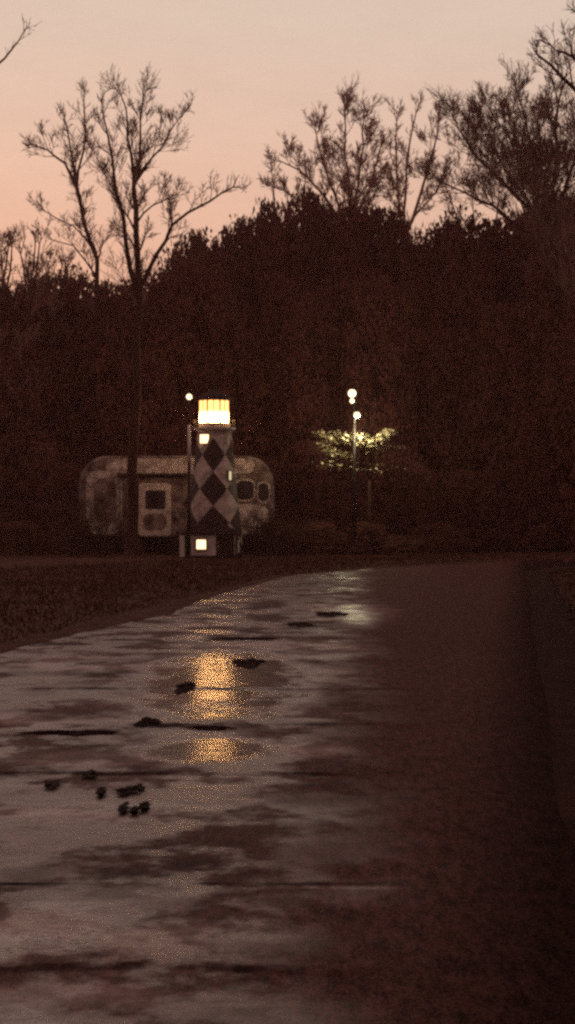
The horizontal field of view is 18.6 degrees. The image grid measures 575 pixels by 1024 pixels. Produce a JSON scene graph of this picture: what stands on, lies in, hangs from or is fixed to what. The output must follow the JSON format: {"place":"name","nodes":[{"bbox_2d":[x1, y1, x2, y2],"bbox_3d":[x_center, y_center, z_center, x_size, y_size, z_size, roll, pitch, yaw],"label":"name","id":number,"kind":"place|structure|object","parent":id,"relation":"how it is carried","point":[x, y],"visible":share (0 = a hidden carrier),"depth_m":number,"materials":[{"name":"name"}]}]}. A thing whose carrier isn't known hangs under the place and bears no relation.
{"place":"outdoors","nodes":[
{"label":"outdoors","id":0,"kind":"place"},
{"bbox_2d":[134,717,161,726],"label":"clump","id":1,"kind":"object","parent":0,"point":[144,721],"visible":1,"depth_m":12.72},
{"bbox_2d":[232,658,267,667],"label":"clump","id":2,"kind":"object","parent":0,"point":[251,663],"visible":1,"depth_m":17.88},
{"bbox_2d":[0,559,574,1023],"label":"road","id":3,"kind":"structure","parent":0,"point":[354,817],"depth_m":8.81,"materials":[{"name":"grey asphalt"}]},
{"bbox_2d":[44,779,63,787],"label":"leaf clump","id":4,"kind":"object","parent":3,"relation":"on","point":[50,783],"visible":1,"depth_m":9.72,"materials":[{"name":"brown plant"}]},
{"bbox_2d":[18,730,120,734],"bbox_3d":[-1.517,1.513,12.113,0.744,0.014,0.286,0,0,0],"label":"asphalt patch","id":5,"kind":"object","parent":3,"relation":"on","point":[77,732],"visible":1,"depth_m":12.10,"materials":[{"name":"black asphalt"}]},
{"bbox_2d":[80,769,99,777],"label":"leaf clump","id":6,"kind":"object","parent":3,"relation":"on","point":[89,773],"visible":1,"depth_m":10.09,"materials":[{"name":"brown plant"}]},
{"bbox_2d":[95,787,107,794],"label":"leaf clump","id":7,"kind":"object","parent":3,"relation":"on","point":[101,791],"visible":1,"depth_m":9.42,"materials":[{"name":"brown plant"}]},
{"bbox_2d":[114,786,131,794],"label":"leaf clump","id":8,"kind":"object","parent":3,"relation":"on","point":[123,791],"visible":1,"depth_m":9.46,"materials":[{"name":"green plant"}]},
{"bbox_2d":[116,802,130,814],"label":"leaf clump","id":9,"kind":"object","parent":3,"relation":"on","point":[123,808],"visible":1,"depth_m":8.87,"materials":[{"name":"brown plant"}]},
{"bbox_2d":[128,805,140,814],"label":"leaf clump","id":10,"kind":"object","parent":3,"relation":"on","point":[134,810],"visible":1,"depth_m":8.84,"materials":[{"name":"brown plant"}]},
{"bbox_2d":[126,783,145,790],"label":"leaf clump","id":11,"kind":"object","parent":3,"relation":"on","point":[140,787],"visible":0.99,"depth_m":9.58,"materials":[{"name":"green plant"}]},
{"bbox_2d":[138,801,151,812],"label":"leaf clump","id":12,"kind":"object","parent":3,"relation":"on","point":[144,806],"visible":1,"depth_m":8.95,"materials":[{"name":"brown plant"}]},
{"bbox_2d":[174,681,196,693],"bbox_3d":[-0.893,1.520,15.324,0.194,0.014,1.184,0,0,0],"label":"asphalt patch","id":13,"kind":"object","parent":3,"relation":"on","point":[185,687],"visible":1,"depth_m":15.29,"materials":[{"name":"black asphalt"}]},
{"bbox_2d":[182,725,234,729],"bbox_3d":[-0.553,1.513,12.405,0.408,0.014,0.216,0,0,0],"label":"asphalt patch","id":14,"kind":"object","parent":3,"relation":"on","point":[209,727],"visible":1,"depth_m":12.38,"materials":[{"name":"black asphalt"}]},
{"bbox_2d":[210,637,282,639],"bbox_3d":[-0.495,1.534,21.433,0.912,0.014,0.418,0,0,0],"label":"asphalt patch","id":15,"kind":"object","parent":3,"relation":"on","point":[242,638],"visible":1,"depth_m":21.38,"materials":[{"name":"black asphalt"}]},
{"bbox_2d":[287,622,317,625],"bbox_3d":[0.125,1.540,24.300,0.475,0.014,0.944,0,0,-14],"label":"asphalt patch","id":16,"kind":"object","parent":3,"relation":"on","point":[298,624],"visible":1,"depth_m":24.14,"materials":[{"name":"black asphalt"}]},
{"bbox_2d":[316,611,348,616],"bbox_3d":[0.682,1.546,26.772,0.551,0.014,1.473,0,0,0],"label":"asphalt patch","id":17,"kind":"object","parent":3,"relation":"on","point":[332,614],"visible":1,"depth_m":26.74,"materials":[{"name":"black asphalt"}]},
{"bbox_2d":[524,566,574,845],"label":"muddy edge","id":18,"kind":"object","parent":3,"relation":"on","point":[556,651],"visible":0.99,"depth_m":16.70,"materials":[{"name":"brown soil"}]},
{"bbox_2d":[0,541,574,668],"bbox_3d":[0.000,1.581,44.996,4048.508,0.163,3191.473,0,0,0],"label":"ground","id":19,"kind":"structure","parent":0,"point":[6,561],"depth_m":41.72,"materials":[{"name":"brown plant"}]},
{"bbox_2d":[0,225,25,373],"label":"bare tree","id":20,"kind":"object","parent":19,"relation":"on","point":[3,279],"visible":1,"depth_m":65.84,"materials":[{"name":"brown plant"}]},
{"bbox_2d":[0,278,38,421],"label":"evergreen tree","id":21,"kind":"object","parent":19,"relation":"on","point":[13,317],"visible":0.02,"depth_m":78.86,"materials":[{"name":"green plant"}]},
{"bbox_2d":[0,16,41,62],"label":"bare tree","id":22,"kind":"object","parent":19,"relation":"on","point":[7,54],"visible":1,"depth_m":50.02,"materials":[{"name":"brown plant"}]},
{"bbox_2d":[0,495,59,550],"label":"shrub","id":23,"kind":"object","parent":19,"relation":"on","point":[5,512],"visible":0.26,"depth_m":68.97,"materials":[{"name":"brown plant"}]},
{"bbox_2d":[0,218,62,521],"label":"bare tree","id":24,"kind":"object","parent":19,"relation":"on","point":[22,331],"visible":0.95,"depth_m":69.98,"materials":[{"name":"brown plant"}]},
{"bbox_2d":[0,279,72,481],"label":"evergreen tree","id":25,"kind":"object","parent":19,"relation":"on","point":[6,315],"visible":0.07,"depth_m":76.33,"materials":[{"name":"green plant"}]},
{"bbox_2d":[16,243,78,490],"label":"bare tree","id":26,"kind":"object","parent":19,"relation":"on","point":[52,315],"visible":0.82,"depth_m":71.94,"materials":[{"name":"brown plant"}]},
{"bbox_2d":[16,275,91,434],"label":"evergreen tree","id":27,"kind":"object","parent":19,"relation":"on","point":[50,288],"visible":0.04,"depth_m":79.77,"materials":[{"name":"green plant"}]},
{"bbox_2d":[5,288,113,517],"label":"evergreen tree","id":28,"kind":"object","parent":19,"relation":"on","point":[69,309],"visible":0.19,"depth_m":72.88,"materials":[{"name":"green plant"}]},
{"bbox_2d":[19,76,115,456],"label":"bare tree","id":29,"kind":"object","parent":19,"relation":"on","point":[74,182],"visible":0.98,"depth_m":71.92,"materials":[{"name":"brown plant"}]},
{"bbox_2d":[46,265,101,400],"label":"evergreen tree","id":30,"kind":"object","parent":19,"relation":"on","point":[82,290],"visible":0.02,"depth_m":82.10,"materials":[{"name":"green plant"}]},
{"bbox_2d":[35,492,127,556],"bbox_3d":[-7.191,0.407,61.807,3.696,2.427,3.018,0,0,0],"label":"leafless shrub","id":31,"kind":"object","parent":19,"relation":"on","point":[76,539],"visible":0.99,"depth_m":61.96,"materials":[{"name":"brown plant"}]},
{"bbox_2d":[37,447,155,556],"bbox_3d":[-7.028,-0.386,62.789,3.857,4.028,4.340,0,0,-40],"label":"leafless shrub","id":32,"kind":"object","parent":19,"relation":"on","point":[105,527],"visible":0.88,"depth_m":62.33,"materials":[{"name":"brown plant"}]},
{"bbox_2d":[73,277,129,425],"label":"evergreen tree","id":33,"kind":"object","parent":19,"relation":"on","point":[107,310],"visible":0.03,"depth_m":78.81,"materials":[{"name":"green plant"}]},
{"bbox_2d":[92,277,177,430],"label":"evergreen tree","id":34,"kind":"object","parent":19,"relation":"on","point":[121,292],"visible":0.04,"depth_m":81.73,"materials":[{"name":"green plant"}]},
{"bbox_2d":[128,266,177,438],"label":"evergreen tree","id":35,"kind":"object","parent":19,"relation":"on","point":[156,287],"visible":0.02,"depth_m":81.45,"materials":[{"name":"green plant"}]},
{"bbox_2d":[76,63,253,554],"bbox_3d":[-4.095,-7.037,59.959,5.846,16.984,3.438,0,0,0],"label":"bare tree","id":36,"kind":"object","parent":19,"relation":"on","point":[133,545],"visible":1,"depth_m":59.95,"materials":[{"name":"brown plant"}]},
{"bbox_2d":[145,452,185,552],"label":"shrub","id":37,"kind":"object","parent":19,"relation":"on","point":[170,454],"visible":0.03,"depth_m":69.21,"materials":[{"name":"plant"}]},
{"bbox_2d":[149,242,188,314],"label":"evergreen tree","id":38,"kind":"object","parent":19,"relation":"on","point":[167,260],"visible":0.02,"depth_m":83.05,"materials":[{"name":"green plant"}]},
{"bbox_2d":[156,526,186,555],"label":"leafless shrub","id":39,"kind":"object","parent":19,"relation":"on","point":[177,548],"visible":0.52,"depth_m":62.88,"materials":[{"name":"brown plant"}]},
{"bbox_2d":[79,456,274,554],"bbox_3d":[-4.458,-0.227,65.916,7.927,3.686,2.470,0,0,0],"label":"camper","id":40,"kind":"object","parent":19,"relation":"on","point":[162,482],"visible":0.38,"depth_m":64.82,"materials":[{"name":"metal"}]},
{"bbox_2d":[86,470,121,533],"bbox_3d":[-6.750,-0.354,64.824,1.326,2.358,0.050,0,0,0],"label":"front window","id":41,"kind":"structure","parent":40,"relation":"in","point":[90,497],"depth_m":64.82,"materials":[{"name":"glass"}]},
{"bbox_2d":[138,483,170,535],"bbox_3d":[-4.893,-0.089,64.792,1.209,1.946,0.113,0,0,0],"label":"door","id":42,"kind":"structure","parent":40,"relation":"in","point":[154,498],"depth_m":64.80,"materials":[{"name":"white metal"}]},
{"bbox_2d":[237,479,254,501],"bbox_3d":[-1.562,-0.796,64.830,0.737,0.825,0.040,0,0,0],"label":"window","id":43,"kind":"structure","parent":40,"relation":"in","point":[245,487],"depth_m":64.80,"materials":[{"name":"glass"}]},
{"bbox_2d":[257,482,269,502],"bbox_3d":[-0.884,-0.722,64.830,0.501,0.796,0.040,0,0,0],"label":"window","id":44,"kind":"structure","parent":40,"relation":"in","point":[263,488],"depth_m":64.80,"materials":[{"name":"glass"}]},
{"bbox_2d":[180,533,184,557],"bbox_3d":[-3.604,1.182,60.297,0.180,0.954,0.180,0,0,0],"label":"marker post","id":45,"kind":"object","parent":19,"relation":"on","point":[182,545],"visible":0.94,"depth_m":60.21,"materials":[{"name":"white paint"}]},
{"bbox_2d":[158,228,207,425],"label":"evergreen tree","id":46,"kind":"object","parent":19,"relation":"on","point":[187,252],"visible":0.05,"depth_m":81.03,"materials":[{"name":"green plant"}]},
{"bbox_2d":[186,394,192,557],"bbox_3d":[-3.332,-1.190,59.603,0.228,5.622,0.240,0,0,0],"label":"globe lamp","id":47,"kind":"object","parent":19,"relation":"on","point":[188,397],"visible":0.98,"depth_m":59.56,"materials":[{"name":"metal"}]},
{"bbox_2d":[139,256,258,551],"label":"evergreen tree","id":48,"kind":"object","parent":19,"relation":"on","point":[189,283],"visible":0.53,"depth_m":69.74,"materials":[{"name":"green plant"}]},
{"bbox_2d":[182,379,241,557],"bbox_3d":[-2.571,-1.510,61.004,2.002,6.188,2.303,0,0,0],"label":"lighthouse","id":49,"kind":"object","parent":19,"relation":"on","point":[216,530],"visible":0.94,"depth_m":60.35,"materials":[{"name":"white paint"}]},
{"bbox_2d":[195,539,206,549],"bbox_3d":[-2.939,1.107,59.946,0.389,0.389,0.070,0,0,0],"label":"window","id":50,"kind":"structure","parent":49,"relation":"in","point":[200,544],"depth_m":59.93,"materials":[{"name":"yellow glass"}]},
{"bbox_2d":[199,433,209,443],"bbox_3d":[-2.856,-2.511,60.426,0.375,0.375,0.070,0,0,0],"label":"window","id":51,"kind":"structure","parent":49,"relation":"in","point":[203,437],"depth_m":60.42,"materials":[{"name":"yellow glass"}]},
{"bbox_2d":[227,470,232,480],"bbox_3d":[-1.983,-1.249,60.476,0.070,0.375,0.209,0,0,44],"label":"window","id":52,"kind":"structure","parent":49,"relation":"in","point":[229,472],"depth_m":60.45,"materials":[{"name":"yellow glass"}]},
{"bbox_2d":[179,225,244,431],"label":"evergreen tree","id":53,"kind":"object","parent":19,"relation":"on","point":[205,256],"visible":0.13,"depth_m":76.64,"materials":[{"name":"green plant"}]},
{"bbox_2d":[157,280,273,463],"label":"evergreen tree","id":54,"kind":"object","parent":19,"relation":"on","point":[245,360],"visible":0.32,"depth_m":70.74,"materials":[{"name":"green plant"}]},
{"bbox_2d":[207,225,234,374],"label":"evergreen tree","id":55,"kind":"object","parent":19,"relation":"on","point":[223,241],"visible":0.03,"depth_m":80.82,"materials":[{"name":"green plant"}]},
{"bbox_2d":[221,213,282,443],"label":"evergreen tree","id":56,"kind":"object","parent":19,"relation":"on","point":[239,239],"visible":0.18,"depth_m":77.80,"materials":[{"name":"green plant"}]},
{"bbox_2d":[0,560,511,652],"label":"gravel shoulder","id":57,"kind":"object","parent":19,"relation":"on","point":[171,606],"visible":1,"depth_m":26.43},
{"bbox_2d":[241,504,280,556],"bbox_3d":[-0.976,0.821,63.046,1.740,2.348,2.788,0,0,0],"label":"leafless shrub","id":58,"kind":"object","parent":19,"relation":"on","point":[256,551],"visible":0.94,"depth_m":62.68,"materials":[{"name":"brown plant"}]},
{"bbox_2d":[242,494,281,553],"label":"shrub","id":59,"kind":"object","parent":19,"relation":"on","point":[255,544],"depth_m":69.25,"materials":[{"name":"brown plant"}]},
{"bbox_2d":[233,196,305,443],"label":"evergreen tree","id":60,"kind":"object","parent":19,"relation":"on","point":[262,218],"visible":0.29,"depth_m":78.02,"materials":[{"name":"green plant"}]},
{"bbox_2d":[15,232,529,541],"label":"distant wood","id":61,"kind":"object","parent":19,"relation":"on","point":[323,300],"visible":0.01,"depth_m":98.86,"materials":[{"name":"brown plant"}]},
{"bbox_2d":[249,489,317,555],"bbox_3d":[-0.102,0.375,63.081,3.138,2.507,2.761,0,0,27],"label":"leafless shrub","id":62,"kind":"object","parent":19,"relation":"on","point":[280,538],"visible":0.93,"depth_m":63.10,"materials":[{"name":"brown plant"}]},
{"bbox_2d":[248,202,321,434],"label":"evergreen tree","id":63,"kind":"object","parent":19,"relation":"on","point":[293,229],"visible":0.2,"depth_m":78.22,"materials":[{"name":"green plant"}]},
{"bbox_2d":[265,153,314,250],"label":"bare tree","id":64,"kind":"object","parent":19,"relation":"on","point":[271,168],"visible":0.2,"depth_m":92.46,"materials":[{"name":"brown plant"}]},
{"bbox_2d":[270,439,341,550],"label":"shrub","id":65,"kind":"object","parent":19,"relation":"on","point":[306,449],"visible":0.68,"depth_m":68.50,"materials":[{"name":"plant"}]},
{"bbox_2d":[281,182,332,386],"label":"evergreen tree","id":66,"kind":"object","parent":19,"relation":"on","point":[313,227],"visible":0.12,"depth_m":80.57,"materials":[{"name":"green plant"}]},
{"bbox_2d":[257,291,360,520],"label":"evergreen tree","id":67,"kind":"object","parent":19,"relation":"on","point":[314,402],"visible":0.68,"depth_m":70.31,"materials":[{"name":"green plant"}]},
{"bbox_2d":[294,191,345,431],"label":"evergreen tree","id":68,"kind":"object","parent":19,"relation":"on","point":[329,239],"visible":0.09,"depth_m":81.17,"materials":[{"name":"green plant"}]},
{"bbox_2d":[292,453,347,551],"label":"shrub","id":69,"kind":"object","parent":19,"relation":"on","point":[307,475],"visible":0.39,"depth_m":69.15,"materials":[{"name":"plant"}]},
{"bbox_2d":[296,521,345,554],"bbox_3d":[1.231,0.982,64.578,2.102,1.333,1.934,0,0,-4],"label":"bush","id":70,"kind":"object","parent":19,"relation":"on","point":[322,526],"visible":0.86,"depth_m":64.33,"materials":[{"name":"brown plant"}]},
{"bbox_2d":[256,73,394,250],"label":"bare tree","id":71,"kind":"object","parent":19,"relation":"on","point":[347,186],"visible":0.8,"depth_m":84.05,"materials":[{"name":"brown plant"}]},
{"bbox_2d":[309,429,361,554],"bbox_3d":[1.734,-0.759,64.191,2.068,4.758,2.407,0,0,0],"label":"leafy tree","id":72,"kind":"object","parent":19,"relation":"on","point":[332,439],"visible":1,"depth_m":64.53,"materials":[{"name":"green plant"}]},
{"bbox_2d":[287,272,401,516],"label":"evergreen tree","id":73,"kind":"object","parent":19,"relation":"on","point":[338,294],"visible":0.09,"depth_m":72.32,"materials":[{"name":"green plant"}]},
{"bbox_2d":[312,472,378,525],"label":"shrub","id":74,"kind":"object","parent":19,"relation":"on","point":[347,478],"visible":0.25,"depth_m":69.00,"materials":[{"name":"plant"}]},
{"bbox_2d":[315,531,378,554],"bbox_3d":[2.173,1.151,64.810,2.240,0.936,2.435,0,0,38],"label":"bush","id":75,"kind":"object","parent":19,"relation":"on","point":[343,542],"visible":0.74,"depth_m":64.19,"materials":[{"name":"brown plant"}]},
{"bbox_2d":[323,194,378,481],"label":"evergreen tree","id":76,"kind":"object","parent":19,"relation":"on","point":[347,260],"visible":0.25,"depth_m":78.08,"materials":[{"name":"green plant"}]},
{"bbox_2d":[348,388,356,480],"bbox_3d":[2.421,-1.478,64.910,0.317,6.203,0.525,0,0,26],"label":"street lamp","id":77,"kind":"object","parent":19,"relation":"on","point":[352,392],"visible":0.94,"depth_m":64.95,"materials":[{"name":"metal"}]},
{"bbox_2d":[350,410,359,554],"bbox_3d":[2.476,-1.033,63.932,0.308,5.303,0.490,0,0,-34],"label":"street lamp","id":78,"kind":"object","parent":19,"relation":"on","point":[355,551],"visible":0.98,"depth_m":63.93,"materials":[{"name":"metal"}]},
{"bbox_2d":[336,521,392,554],"bbox_3d":[2.892,0.984,64.732,2.259,1.314,2.455,0,0,17],"label":"bush","id":79,"kind":"object","parent":19,"relation":"on","point":[362,527],"visible":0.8,"depth_m":64.32,"materials":[{"name":"brown plant"}]},
{"bbox_2d":[325,491,406,547],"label":"shrub","id":80,"kind":"object","parent":19,"relation":"on","point":[363,508],"visible":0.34,"depth_m":68.59,"materials":[{"name":"plant"}]},
{"bbox_2d":[320,199,414,484],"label":"evergreen tree","id":81,"kind":"object","parent":19,"relation":"on","point":[370,227],"visible":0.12,"depth_m":79.41,"materials":[{"name":"green plant"}]},
{"bbox_2d":[318,270,432,535],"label":"evergreen tree","id":82,"kind":"object","parent":19,"relation":"on","point":[363,305],"visible":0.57,"depth_m":70.07,"materials":[{"name":"green plant"}]},
{"bbox_2d":[347,427,409,554],"bbox_3d":[3.060,-0.732,64.519,2.324,4.712,2.340,0,0,30],"label":"leafy tree","id":83,"kind":"object","parent":19,"relation":"on","point":[368,445],"visible":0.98,"depth_m":64.52,"materials":[{"name":"green plant"}]},
{"bbox_2d":[362,532,397,554],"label":"bush","id":84,"kind":"object","parent":19,"relation":"on","point":[389,533],"visible":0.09,"depth_m":66.14,"materials":[{"name":"brown plant"}]},
{"bbox_2d":[349,450,436,551],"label":"shrub","id":85,"kind":"object","parent":19,"relation":"on","point":[392,472],"visible":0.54,"depth_m":68.78,"materials":[{"name":"plant"}]},
{"bbox_2d":[364,203,425,472],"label":"evergreen tree","id":86,"kind":"object","parent":19,"relation":"on","point":[396,223],"visible":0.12,"depth_m":80.06,"materials":[{"name":"green plant"}]},
{"bbox_2d":[372,535,430,554],"bbox_3d":[4.115,1.242,64.554,2.196,0.788,2.314,0,0,-26],"label":"bush","id":87,"kind":"object","parent":19,"relation":"on","point":[395,542],"visible":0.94,"depth_m":64.21,"materials":[{"name":"brown plant"}]},
{"bbox_2d":[381,536,430,555],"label":"bush","id":88,"kind":"object","parent":19,"relation":"on","point":[416,550],"visible":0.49,"depth_m":64.79,"materials":[{"name":"brown plant"}]},
{"bbox_2d":[374,90,456,247],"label":"bare tree","id":89,"kind":"object","parent":19,"relation":"on","point":[421,136],"visible":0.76,"depth_m":82.13,"materials":[{"name":"brown plant"}]},
{"bbox_2d":[392,227,449,459],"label":"evergreen tree","id":90,"kind":"object","parent":19,"relation":"on","point":[409,266],"visible":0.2,"depth_m":76.59,"materials":[{"name":"green plant"}]},
{"bbox_2d":[403,536,455,553],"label":"bush","id":91,"kind":"object","parent":19,"relation":"on","point":[433,545],"visible":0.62,"depth_m":65.48,"materials":[{"name":"brown plant"}]},
{"bbox_2d":[414,215,469,469],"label":"evergreen tree","id":92,"kind":"object","parent":19,"relation":"on","point":[438,236],"visible":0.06,"depth_m":82.63,"materials":[{"name":"green plant"}]},
{"bbox_2d":[414,204,506,548],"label":"evergreen tree","id":93,"kind":"object","parent":19,"relation":"on","point":[467,248],"visible":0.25,"depth_m":75.54,"materials":[{"name":"green plant"}]},
{"bbox_2d":[434,174,521,285],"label":"bare tree","id":94,"kind":"object","parent":19,"relation":"on","point":[447,211],"visible":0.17,"depth_m":88.18,"materials":[{"name":"brown plant"}]},
{"bbox_2d":[451,215,519,498],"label":"evergreen tree","id":95,"kind":"object","parent":19,"relation":"on","point":[501,285],"visible":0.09,"depth_m":78.31,"materials":[{"name":"green plant"}]},
{"bbox_2d":[406,37,574,550],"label":"bare tree","id":96,"kind":"object","parent":19,"relation":"on","point":[529,159],"visible":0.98,"depth_m":72.54,"materials":[{"name":"brown plant"}]},
{"bbox_2d":[457,207,530,545],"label":"evergreen tree","id":97,"kind":"object","parent":19,"relation":"on","point":[511,237],"visible":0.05,"depth_m":82.88,"materials":[{"name":"green plant"}]},
{"bbox_2d":[500,196,574,373],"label":"evergreen tree","id":98,"kind":"object","parent":19,"relation":"on","point":[516,277],"visible":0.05,"depth_m":81.10,"materials":[{"name":"green plant"}]},
{"bbox_2d":[513,197,574,547],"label":"evergreen tree","id":99,"kind":"object","parent":19,"relation":"on","point":[523,237],"visible":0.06,"depth_m":77.40,"materials":[{"name":"green plant"}]},
{"bbox_2d":[527,0,574,101],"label":"bare tree","id":100,"kind":"object","parent":19,"relation":"on","point":[558,73],"visible":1,"depth_m":44.03,"materials":[{"name":"brown plant"}]},
{"bbox_2d":[0,0,574,296],"label":"sky","id":101,"kind":"structure","parent":0,"point":[251,68],"materials":[{"name":"pink"}]}
]}

